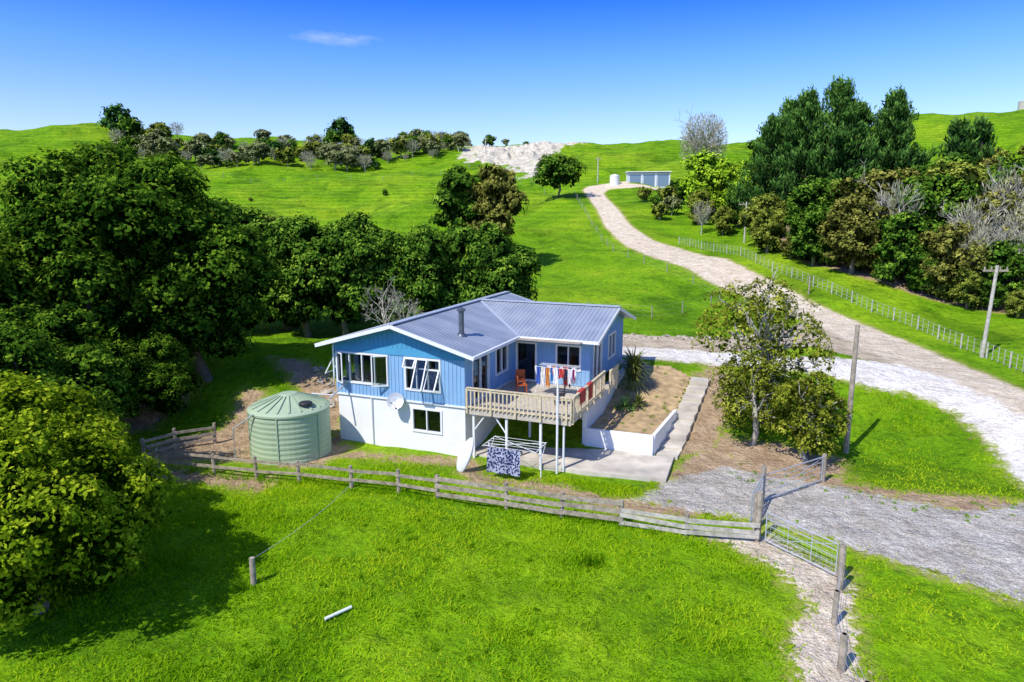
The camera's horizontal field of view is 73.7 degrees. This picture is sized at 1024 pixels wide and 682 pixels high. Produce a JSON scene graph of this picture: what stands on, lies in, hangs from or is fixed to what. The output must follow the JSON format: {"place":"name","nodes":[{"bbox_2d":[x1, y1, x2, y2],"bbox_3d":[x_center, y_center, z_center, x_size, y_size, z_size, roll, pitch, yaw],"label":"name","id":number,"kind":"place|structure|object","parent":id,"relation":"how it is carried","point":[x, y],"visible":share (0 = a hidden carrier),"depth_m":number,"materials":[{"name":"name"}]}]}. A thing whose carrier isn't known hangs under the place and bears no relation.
{"place":"outdoors","nodes":[
{"label":"outdoors","id":0,"kind":"place"},
{"bbox_2d":[0,109,1023,681],"bbox_3d":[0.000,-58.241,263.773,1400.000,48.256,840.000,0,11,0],"label":"ground","id":1,"kind":"structure","parent":0,"point":[582,261],"depth_m":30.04,"materials":[{"name":"plant"}]},
{"bbox_2d":[0,226,93,338],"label":"evergreen tree","id":2,"kind":"object","parent":1,"relation":"on","point":[9,273],"visible":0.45,"depth_m":33.08,"materials":[{"name":"green plant"}]},
{"bbox_2d":[0,299,131,389],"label":"evergreen tree","id":3,"kind":"object","parent":1,"relation":"on","point":[62,333],"visible":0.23,"depth_m":30.54,"materials":[{"name":"green plant"}]},
{"bbox_2d":[0,370,132,517],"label":"broadleaf tree","id":4,"kind":"object","parent":1,"relation":"on","point":[75,414],"visible":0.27,"depth_m":20.99,"materials":[{"name":"green plant"}]},
{"bbox_2d":[0,321,137,431],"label":"broadleaf tree","id":5,"kind":"object","parent":1,"relation":"on","point":[21,349],"visible":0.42,"depth_m":26.10,"materials":[{"name":"green plant"}]},
{"bbox_2d":[0,406,179,635],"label":"broadleaf tree","id":6,"kind":"object","parent":1,"relation":"on","point":[59,522],"visible":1,"depth_m":17.81,"materials":[{"name":"green plant"}]},
{"bbox_2d":[0,140,218,347],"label":"evergreen tree","id":7,"kind":"object","parent":1,"relation":"on","point":[84,214],"visible":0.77,"depth_m":34.11,"materials":[{"name":"green plant"}]},
{"bbox_2d":[102,329,206,422],"bbox_3d":[-18.486,2.072,35.216,5.776,5.446,4.822,4,11,21],"label":"evergreen tree","id":8,"kind":"object","parent":1,"relation":"on","point":[161,379],"visible":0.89,"depth_m":33.97,"materials":[{"name":"green plant"}]},
{"bbox_2d":[140,423,216,458],"bbox_3d":[-15.674,4.741,32.060,0.752,1.285,3.361,10,15,43],"label":"timber corner fence","id":9,"kind":"object","parent":1,"relation":"on","point":[174,439],"visible":0.79,"depth_m":32.21,"materials":[{"name":"grey wood"}]},
{"bbox_2d":[103,198,289,382],"bbox_3d":[-17.575,-2.611,38.635,9.059,10.840,8.779,1,11,6],"label":"evergreen tree","id":10,"kind":"object","parent":1,"relation":"on","point":[232,265],"visible":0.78,"depth_m":36.49,"materials":[{"name":"green plant"}]},
{"bbox_2d":[208,192,275,332],"bbox_3d":[-21.448,-5.455,51.797,7.572,11.461,7.491,-5,12,-24],"label":"evergreen tree","id":11,"kind":"object","parent":1,"relation":"on","point":[249,217],"visible":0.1,"depth_m":51.27,"materials":[{"name":"green plant"}]},
{"bbox_2d":[244,212,299,329],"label":"evergreen tree","id":12,"kind":"object","parent":1,"relation":"on","point":[263,227],"visible":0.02,"depth_m":51.84,"materials":[{"name":"green plant"}]},
{"bbox_2d":[139,440,437,497],"bbox_3d":[-9.861,5.429,28.334,14.548,1.197,0.945,3,11,17],"label":"timber rail fence","id":13,"kind":"object","parent":1,"relation":"on","point":[297,464],"visible":0.73,"depth_m":28.09,"materials":[{"name":"grey wood"}]},
{"bbox_2d":[232,381,346,464],"bbox_3d":[-10.194,3.702,31.691,3.691,3.040,3.983,3,11,14],"label":"water tank","id":14,"kind":"object","parent":1,"relation":"on","point":[289,426],"visible":0.98,"depth_m":30.22,"materials":[{"name":"plastic"}]},
{"bbox_2d":[258,212,338,337],"bbox_3d":[-15.401,-4.579,50.383,6.526,9.892,6.588,1,11,3],"label":"evergreen tree","id":15,"kind":"object","parent":1,"relation":"on","point":[296,305],"visible":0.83,"depth_m":48.96,"materials":[{"name":"green plant"}]},
{"bbox_2d":[304,217,382,335],"bbox_3d":[-12.120,-4.335,50.068,5.685,9.360,5.747,1,11,4],"label":"broadleaf tree","id":16,"kind":"object","parent":1,"relation":"on","point":[350,251],"visible":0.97,"depth_m":48.45,"materials":[{"name":"green plant"}]},
{"bbox_2d":[322,207,390,320],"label":"tree","id":17,"kind":"object","parent":1,"relation":"on","point":[363,223],"visible":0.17,"depth_m":55.70,"materials":[{"name":"green plant"}]},
{"bbox_2d":[354,227,414,325],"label":"broadleaf tree","id":18,"kind":"object","parent":1,"relation":"on","point":[387,249],"visible":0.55,"depth_m":49.74,"materials":[{"name":"green plant"}]},
{"bbox_2d":[361,276,409,324],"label":"bare tree","id":19,"kind":"object","parent":1,"relation":"on","point":[383,313],"visible":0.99,"depth_m":45.95,"materials":[{"name":"grey plant"}]},
{"bbox_2d":[387,223,460,316],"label":"broadleaf tree","id":20,"kind":"object","parent":1,"relation":"on","point":[420,250],"visible":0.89,"depth_m":48.95,"materials":[{"name":"green plant"}]},
{"bbox_2d":[428,164,484,237],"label":"broadleaf tree","id":21,"kind":"object","parent":1,"relation":"on","point":[451,201],"visible":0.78,"depth_m":82.53,"materials":[{"name":"green plant"}]},
{"bbox_2d":[435,228,493,304],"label":"evergreen tree","id":22,"kind":"object","parent":1,"relation":"on","point":[456,256],"visible":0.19,"depth_m":50.33,"materials":[{"name":"green plant"}]},
{"bbox_2d":[456,438,473,471],"bbox_3d":[-2.007,4.913,29.309,0.580,1.600,0.210,21,1,13],"label":"white surfboard","id":23,"kind":"object","parent":1,"relation":"on","point":[464,455],"visible":1,"depth_m":29.25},
{"bbox_2d":[339,350,625,455],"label":"walls","id":24,"kind":"structure","parent":1,"relation":"on","point":[392,427],"depth_m":32.44,"materials":[{"name":"white paint"}]},
{"bbox_2d":[336,380,510,408],"bbox_3d":[-4.295,2.286,34.411,6.990,0.090,5.460,4,12,22],"label":"storey trim board","id":25,"kind":"object","parent":24,"relation":"on","point":[438,404],"visible":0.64,"depth_m":32.04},
{"bbox_2d":[416,409,439,430],"bbox_3d":[-0.925,3.783,34.053,8.084,2.120,2.141,-6,12,-28],"label":"basement dark interior","id":26,"kind":"object","parent":24,"relation":"on","point":[434,420],"visible":0.31,"depth_m":31.85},
{"bbox_2d":[325,330,615,434],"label":"window frames","id":27,"kind":"structure","parent":24,"relation":"on","point":[611,340],"depth_m":32.40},
{"bbox_2d":[335,319,622,406],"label":"walls","id":28,"kind":"structure","parent":24,"relation":"on","point":[381,361],"depth_m":33.36,"materials":[{"name":"wood"}]},
{"bbox_2d":[392,301,517,356],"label":"roof slope","id":29,"kind":"structure","parent":28,"relation":"on","point":[485,328],"depth_m":32.88,"materials":[{"name":"metal"}]},
{"bbox_2d":[314,292,635,360],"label":"gutters and bargeboards","id":30,"kind":"object","parent":29,"relation":"attached to","point":[427,341],"visible":0.78,"depth_m":31.55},
{"bbox_2d":[386,291,620,334],"bbox_3d":[0.853,-1.111,35.692,8.440,1.190,13.940,4,12,22],"label":"ridge flashing","id":31,"kind":"object","parent":29,"relation":"on","point":[451,307],"visible":1,"depth_m":37.11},
{"bbox_2d":[334,314,624,360],"bbox_3d":[-1.107,-1.011,36.642,11.580,1.380,13.072,4,12,22],"label":"gable infill","id":32,"kind":"object","parent":28,"relation":"on","point":[398,350],"visible":0.49,"depth_m":31.50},
{"bbox_2d":[338,320,622,406],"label":"cladding battens","id":33,"kind":"object","parent":28,"relation":"attached to","point":[604,359],"visible":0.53,"depth_m":33.48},
{"bbox_2d":[482,300,619,341],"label":"wing roof front","id":34,"kind":"structure","parent":28,"relation":"on","point":[567,322],"depth_m":35.88,"materials":[{"name":"metal"}]},
{"bbox_2d":[378,338,594,396],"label":"interior rooms","id":35,"kind":"object","parent":24,"relation":"on","point":[526,361],"visible":0.17,"depth_m":34.90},
{"bbox_2d":[444,218,521,303],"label":"broadleaf tree","id":36,"kind":"object","parent":1,"relation":"on","point":[490,276],"visible":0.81,"depth_m":49.02,"materials":[{"name":"green plant"}]},
{"bbox_2d":[464,162,528,236],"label":"broadleaf tree","id":37,"kind":"object","parent":1,"relation":"on","point":[497,196],"visible":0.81,"depth_m":80.73,"materials":[{"name":"green plant"}]},
{"bbox_2d":[482,436,546,477],"bbox_3d":[0.088,5.075,29.241,2.452,1.369,1.530,4,12,22],"label":"clothesline","id":38,"kind":"object","parent":1,"relation":"on","point":[500,460],"visible":1,"depth_m":28.73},
{"bbox_2d":[472,379,564,473],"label":"deck posts","id":39,"kind":"object","parent":1,"relation":"on","point":[540,430],"visible":0.83,"depth_m":29.55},
{"bbox_2d":[466,381,614,425],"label":"deck boards","id":40,"kind":"object","parent":39,"relation":"on","point":[571,391],"visible":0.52,"depth_m":31.42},
{"bbox_2d":[465,363,619,424],"bbox_3d":[2.781,2.500,31.253,4.050,1.202,9.013,16,19,56],"label":"deck railing","id":41,"kind":"object","parent":40,"relation":"on","point":[598,381],"visible":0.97,"depth_m":29.83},
{"bbox_2d":[499,236,541,300],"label":"evergreen tree","id":42,"kind":"object","parent":1,"relation":"on","point":[529,263],"visible":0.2,"depth_m":51.04,"materials":[{"name":"green plant"}]},
{"bbox_2d":[435,474,623,525],"bbox_3d":[0.477,5.934,25.324,7.340,1.278,0.305,4,11,18],"label":"timber board fence","id":43,"kind":"object","parent":1,"relation":"on","point":[562,497],"visible":0.82,"depth_m":25.08,"materials":[{"name":"grey wood"}]},
{"bbox_2d":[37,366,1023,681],"bbox_3d":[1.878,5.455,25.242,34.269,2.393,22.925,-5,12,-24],"label":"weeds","id":44,"kind":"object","parent":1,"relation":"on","point":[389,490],"visible":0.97,"depth_m":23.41,"materials":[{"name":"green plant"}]},
{"bbox_2d":[312,333,750,407],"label":"bank rocks","id":45,"kind":"object","parent":1,"relation":"on","point":[325,391],"visible":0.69,"depth_m":40.51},
{"bbox_2d":[94,103,1023,219],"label":"distant tree line","id":46,"kind":"object","parent":1,"relation":"on","point":[118,120],"visible":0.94,"depth_m":214.22,"materials":[{"name":"green plant"}]},
{"bbox_2d":[530,152,587,198],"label":"round tree","id":47,"kind":"object","parent":1,"relation":"on","point":[557,170],"visible":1,"depth_m":132.58,"materials":[{"name":"green plant"}]},
{"bbox_2d":[585,409,676,455],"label":"white retaining wall","id":48,"kind":"structure","parent":1,"relation":"on","point":[646,444],"depth_m":31.76,"materials":[{"name":"paint"}]},
{"bbox_2d":[589,365,691,434],"bbox_3d":[7.350,2.926,35.918,7.700,1.292,10.500,0,11,0],"label":"garden bed","id":49,"kind":"object","parent":1,"relation":"on","point":[669,386],"visible":0.72,"depth_m":36.18,"materials":[{"name":"soil"}]},
{"bbox_2d":[615,345,653,395],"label":"cabbage tree","id":50,"kind":"object","parent":49,"relation":"on","point":[632,364],"visible":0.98,"depth_m":36.96,"materials":[{"name":"green plant"}]},
{"bbox_2d":[625,171,671,187],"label":"farm shed","id":51,"kind":"structure","parent":1,"relation":"on","point":[660,179],"depth_m":145.06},
{"bbox_2d":[656,377,710,459],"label":"concrete path steps","id":52,"kind":"structure","parent":1,"relation":"on","point":[678,433],"depth_m":34.46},
{"bbox_2d":[619,506,760,542],"bbox_3d":[6.061,6.411,23.578,4.766,1.033,0.427,3,11,15],"label":"timber yard fence","id":53,"kind":"object","parent":1,"relation":"on","point":[742,533],"visible":0.84,"depth_m":23.34,"materials":[{"name":"grey wood"}]},
{"bbox_2d":[685,190,715,224],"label":"olive tree","id":54,"kind":"object","parent":1,"relation":"on","point":[702,195],"visible":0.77,"depth_m":103.24,"materials":[{"name":"green plant"}]},
{"bbox_2d":[673,103,728,159],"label":"bare poplar","id":55,"kind":"object","parent":1,"relation":"on","point":[713,145],"visible":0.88,"depth_m":127.06,"materials":[{"name":"grey plant"}]},
{"bbox_2d":[674,147,732,218],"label":"lime green tree","id":56,"kind":"object","parent":1,"relation":"on","point":[707,171],"visible":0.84,"depth_m":107.32,"materials":[{"name":"green plant"}]},
{"bbox_2d":[710,205,734,235],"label":"olive tree","id":57,"kind":"object","parent":1,"relation":"on","point":[727,218],"visible":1,"depth_m":95.05,"materials":[{"name":"green plant"}]},
{"bbox_2d":[715,162,754,210],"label":"lime green tree","id":58,"kind":"object","parent":1,"relation":"on","point":[733,174],"visible":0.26,"depth_m":106.77,"materials":[{"name":"green plant"}]},
{"bbox_2d":[724,184,746,226],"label":"evergreen tree","id":59,"kind":"object","parent":1,"relation":"on","point":[732,206],"visible":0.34,"depth_m":97.22,"materials":[{"name":"green plant"}]},
{"bbox_2d":[706,352,798,445],"bbox_3d":[11.410,2.852,32.251,4.191,4.786,4.576,5,12,26],"label":"lemonwood tree","id":60,"kind":"object","parent":1,"relation":"on","point":[765,415],"visible":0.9,"depth_m":31.68,"materials":[{"name":"green plant"}]},
{"bbox_2d":[727,112,798,226],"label":"pine tree","id":61,"kind":"object","parent":1,"relation":"on","point":[765,164],"visible":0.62,"depth_m":89.49,"materials":[{"name":"green plant"}]},
{"bbox_2d":[690,265,837,425],"bbox_3d":[12.387,0.419,33.727,6.863,8.205,6.699,2,11,8],"label":"lemonwood tree","id":62,"kind":"object","parent":1,"relation":"on","point":[770,347],"visible":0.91,"depth_m":32.82,"materials":[{"name":"green plant"}]},
{"bbox_2d":[737,191,791,236],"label":"olive tree","id":63,"kind":"object","parent":1,"relation":"on","point":[746,216],"visible":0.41,"depth_m":83.85,"materials":[{"name":"green plant"}]},
{"bbox_2d":[749,206,788,253],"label":"olive tree","id":64,"kind":"object","parent":1,"relation":"on","point":[769,220],"visible":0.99,"depth_m":77.42,"materials":[{"name":"green plant"}]},
{"bbox_2d":[763,95,808,227],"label":"pine tree","id":65,"kind":"object","parent":1,"relation":"on","point":[790,103],"visible":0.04,"depth_m":92.51,"materials":[{"name":"green plant"}]},
{"bbox_2d":[759,83,851,216],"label":"pine tree","id":66,"kind":"object","parent":1,"relation":"on","point":[800,125],"visible":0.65,"depth_m":85.75,"materials":[{"name":"green plant"}]},
{"bbox_2d":[769,370,852,460],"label":"lemonwood tree","id":67,"kind":"object","parent":1,"relation":"on","point":[809,408],"visible":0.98,"depth_m":29.78,"materials":[{"name":"green plant"}]},
{"bbox_2d":[786,203,835,266],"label":"evergreen tree","id":68,"kind":"object","parent":1,"relation":"on","point":[809,222],"visible":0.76,"depth_m":70.59,"materials":[{"name":"green plant"}]},
{"bbox_2d":[782,174,844,236],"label":"evergreen tree","id":69,"kind":"object","parent":1,"relation":"on","point":[815,190],"visible":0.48,"depth_m":75.18,"materials":[{"name":"green plant"}]},
{"bbox_2d":[622,345,1023,501],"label":"gravel turning area","id":70,"kind":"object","parent":1,"relation":"on","point":[874,375],"visible":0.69,"depth_m":37.85,"materials":[{"name":"gravel"}]},
{"bbox_2d":[803,74,880,209],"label":"pine tree","id":71,"kind":"object","parent":1,"relation":"on","point":[840,119],"visible":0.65,"depth_m":84.11,"materials":[{"name":"green plant"}]},
{"bbox_2d":[679,236,1023,371],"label":"roadside wire fence","id":72,"kind":"object","parent":1,"relation":"on","point":[987,348],"visible":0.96,"depth_m":54.33,"materials":[{"name":"grey wood"}]},
{"bbox_2d":[843,325,859,453],"bbox_3d":[15.500,2.376,31.183,0.247,6.300,0.260,0,11,0],"label":"power pole","id":73,"kind":"object","parent":1,"relation":"on","point":[846,443],"visible":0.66,"depth_m":31.05,"materials":[{"name":"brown wood"}]},
{"bbox_2d":[817,195,897,273],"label":"mixed shrub tree","id":74,"kind":"object","parent":1,"relation":"on","point":[856,238],"visible":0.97,"depth_m":65.05,"materials":[{"name":"green plant"}]},
{"bbox_2d":[838,96,880,184],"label":"pine tree","id":75,"kind":"object","parent":1,"relation":"on","point":[865,112],"visible":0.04,"depth_m":87.16,"materials":[{"name":"green plant"}]},
{"bbox_2d":[829,168,906,263],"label":"mixed shrub tree","id":76,"kind":"object","parent":1,"relation":"on","point":[862,189],"visible":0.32,"depth_m":69.43,"materials":[{"name":"green plant"}]},
{"bbox_2d":[855,161,925,242],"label":"grey leafless tree","id":77,"kind":"object","parent":1,"relation":"on","point":[884,197],"visible":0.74,"depth_m":63.93,"materials":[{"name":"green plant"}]},
{"bbox_2d":[862,82,937,174],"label":"pine tree","id":78,"kind":"object","parent":1,"relation":"on","point":[894,126],"visible":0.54,"depth_m":84.56,"materials":[{"name":"green plant"}]},
{"bbox_2d":[869,209,945,284],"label":"evergreen tree","id":79,"kind":"object","parent":1,"relation":"on","point":[900,241],"visible":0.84,"depth_m":61.92,"materials":[{"name":"green plant"}]},
{"bbox_2d":[904,249,945,293],"bbox_3d":[37.119,-6.052,61.111,3.376,4.444,3.555,-9,14,-40],"label":"roadside shrub","id":80,"kind":"object","parent":1,"relation":"on","point":[912,278],"visible":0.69,"depth_m":60.59,"materials":[{"name":"green plant"}]},
{"bbox_2d":[890,169,984,253],"bbox_3d":[40.580,-10.979,65.897,7.677,11.155,8.083,8,14,38],"label":"evergreen tree","id":81,"kind":"object","parent":1,"relation":"on","point":[941,186],"visible":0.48,"depth_m":64.23,"materials":[{"name":"green plant"}]},
{"bbox_2d":[911,149,987,174],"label":"evergreen tree","id":82,"kind":"object","parent":1,"relation":"on","point":[963,159],"visible":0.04,"depth_m":79.84,"materials":[{"name":"green plant"}]},
{"bbox_2d":[916,221,993,300],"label":"mixed shrub tree","id":83,"kind":"object","parent":1,"relation":"on","point":[950,236],"visible":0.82,"depth_m":58.29,"materials":[{"name":"green plant"}]},
{"bbox_2d":[909,159,1001,228],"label":"olive tree","id":84,"kind":"object","parent":1,"relation":"on","point":[958,172],"visible":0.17,"depth_m":68.60,"materials":[{"name":"green plant"}]},
{"bbox_2d":[938,116,984,163],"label":"conifer tree","id":85,"kind":"object","parent":1,"relation":"on","point":[958,132],"visible":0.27,"depth_m":87.95,"materials":[{"name":"green plant"}]},
{"bbox_2d":[948,268,986,308],"bbox_3d":[38.624,-4.386,57.864,2.744,3.854,3.281,-2,11,-9],"label":"roadside shrub","id":86,"kind":"object","parent":1,"relation":"on","point":[967,284],"visible":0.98,"depth_m":57.31,"materials":[{"name":"green plant"}]},
{"bbox_2d":[937,174,1009,243],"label":"grey leafless tree","id":87,"kind":"object","parent":1,"relation":"on","point":[975,215],"visible":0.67,"depth_m":60.04,"materials":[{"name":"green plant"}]},
{"bbox_2d":[949,209,1009,278],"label":"grey leafless tree","id":88,"kind":"object","parent":1,"relation":"on","point":[988,238],"visible":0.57,"depth_m":57.56,"materials":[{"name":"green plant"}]},
{"bbox_2d":[965,114,999,166],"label":"conifer tree","id":89,"kind":"object","parent":1,"relation":"on","point":[981,126],"visible":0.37,"depth_m":88.91,"materials":[{"name":"green plant"}]},
{"bbox_2d":[950,189,1023,274],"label":"mixed shrub tree","id":90,"kind":"object","parent":1,"relation":"on","point":[993,200],"visible":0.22,"depth_m":61.45,"materials":[{"name":"green plant"}]},
{"bbox_2d":[972,277,1005,308],"bbox_3d":[40.008,-3.899,57.534,2.443,3.054,2.320,3,11,14],"label":"roadside shrub","id":91,"kind":"object","parent":1,"relation":"on","point":[986,299],"visible":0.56,"depth_m":56.97,"materials":[{"name":"green plant"}]},
{"bbox_2d":[980,265,1008,357],"bbox_3d":[31.050,-1.744,44.256,1.600,6.308,0.280,0,11,0],"label":"power pole","id":92,"kind":"object","parent":1,"relation":"on","point":[988,317],"visible":0.91,"depth_m":44.06,"materials":[{"name":"grey wood"}]},
{"bbox_2d":[973,160,1023,224],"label":"grey leafless tree","id":93,"kind":"object","parent":1,"relation":"on","point":[998,186],"visible":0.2,"depth_m":64.08,"materials":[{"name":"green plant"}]},
{"bbox_2d":[973,157,1023,194],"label":"evergreen tree","id":94,"kind":"object","parent":1,"relation":"on","point":[994,168],"visible":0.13,"depth_m":73.38,"materials":[{"name":"green plant"}]},
{"bbox_2d":[978,236,1023,308],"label":"evergreen tree","id":95,"kind":"object","parent":1,"relation":"on","point":[1004,254],"visible":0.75,"depth_m":56.24,"materials":[{"name":"green plant"}]},
{"bbox_2d":[987,192,1023,255],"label":"grey leafless tree","id":96,"kind":"object","parent":1,"relation":"on","point":[1006,221],"visible":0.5,"depth_m":59.49,"materials":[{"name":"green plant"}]},
{"bbox_2d":[1003,289,1023,317],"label":"roadside shrub","id":97,"kind":"object","parent":1,"relation":"on","point":[1014,300],"visible":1,"depth_m":54.90,"materials":[{"name":"green plant"}]},
{"bbox_2d":[0,0,1023,145],"label":"sky","id":98,"kind":"structure","parent":0,"point":[518,71],"materials":[{"name":"blue"}]},
{"bbox_2d":[442,141,592,182],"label":"quarry cliff","id":99,"kind":"structure","parent":0,"point":[521,161],"depth_m":202.75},
{"bbox_2d":[472,444,673,482],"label":"concrete patio","id":100,"kind":"structure","parent":0,"point":[609,463],"depth_m":30.26,"materials":[{"name":"concrete"}]},
{"bbox_2d":[671,521,900,681],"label":"dirt track","id":101,"kind":"structure","parent":0,"point":[820,648],"depth_m":19.16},
{"bbox_2d":[836,543,846,578],"bbox_3d":[10.050,6.890,20.842,0.190,1.450,0.200,0,11,0],"label":"fence post","id":102,"kind":"object","parent":101,"relation":"on","point":[842,546],"visible":0.29,"depth_m":20.69,"materials":[{"name":"grey wood"}]},
{"bbox_2d":[765,512,838,574],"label":"metal farm gate","id":103,"kind":"structure","parent":102,"relation":"attached to","point":[807,542],"depth_m":21.83,"materials":[{"name":"metal"}]},
{"bbox_2d":[837,632,848,672],"bbox_3d":[8.150,7.810,16.843,0.190,1.300,0.200,0,11,0],"label":"fence post","id":104,"kind":"object","parent":101,"relation":"on","point":[842,655],"visible":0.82,"depth_m":16.75,"materials":[{"name":"grey wood"}]},
{"bbox_2d":[580,181,1023,451],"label":"gravel road","id":105,"kind":"structure","parent":0,"point":[993,401],"depth_m":50.31,"materials":[{"name":"gravel"}]},
{"bbox_2d":[612,459,1023,616],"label":"gravel driveway","id":106,"kind":"structure","parent":0,"point":[943,540],"depth_m":24.78,"materials":[{"name":"gravel"}]},
{"bbox_2d":[760,465,766,503],"bbox_3d":[9.550,5.630,26.048,0.209,1.800,0.220,0,11,0],"label":"fence post","id":107,"kind":"object","parent":106,"relation":"on","point":[763,469],"visible":0.58,"depth_m":25.91,"materials":[{"name":"grey wood"}]},
{"bbox_2d":[765,456,823,499],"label":"metal farm gate","id":108,"kind":"structure","parent":107,"relation":"attached to","point":[795,476],"depth_m":27.24,"materials":[{"name":"metal"}]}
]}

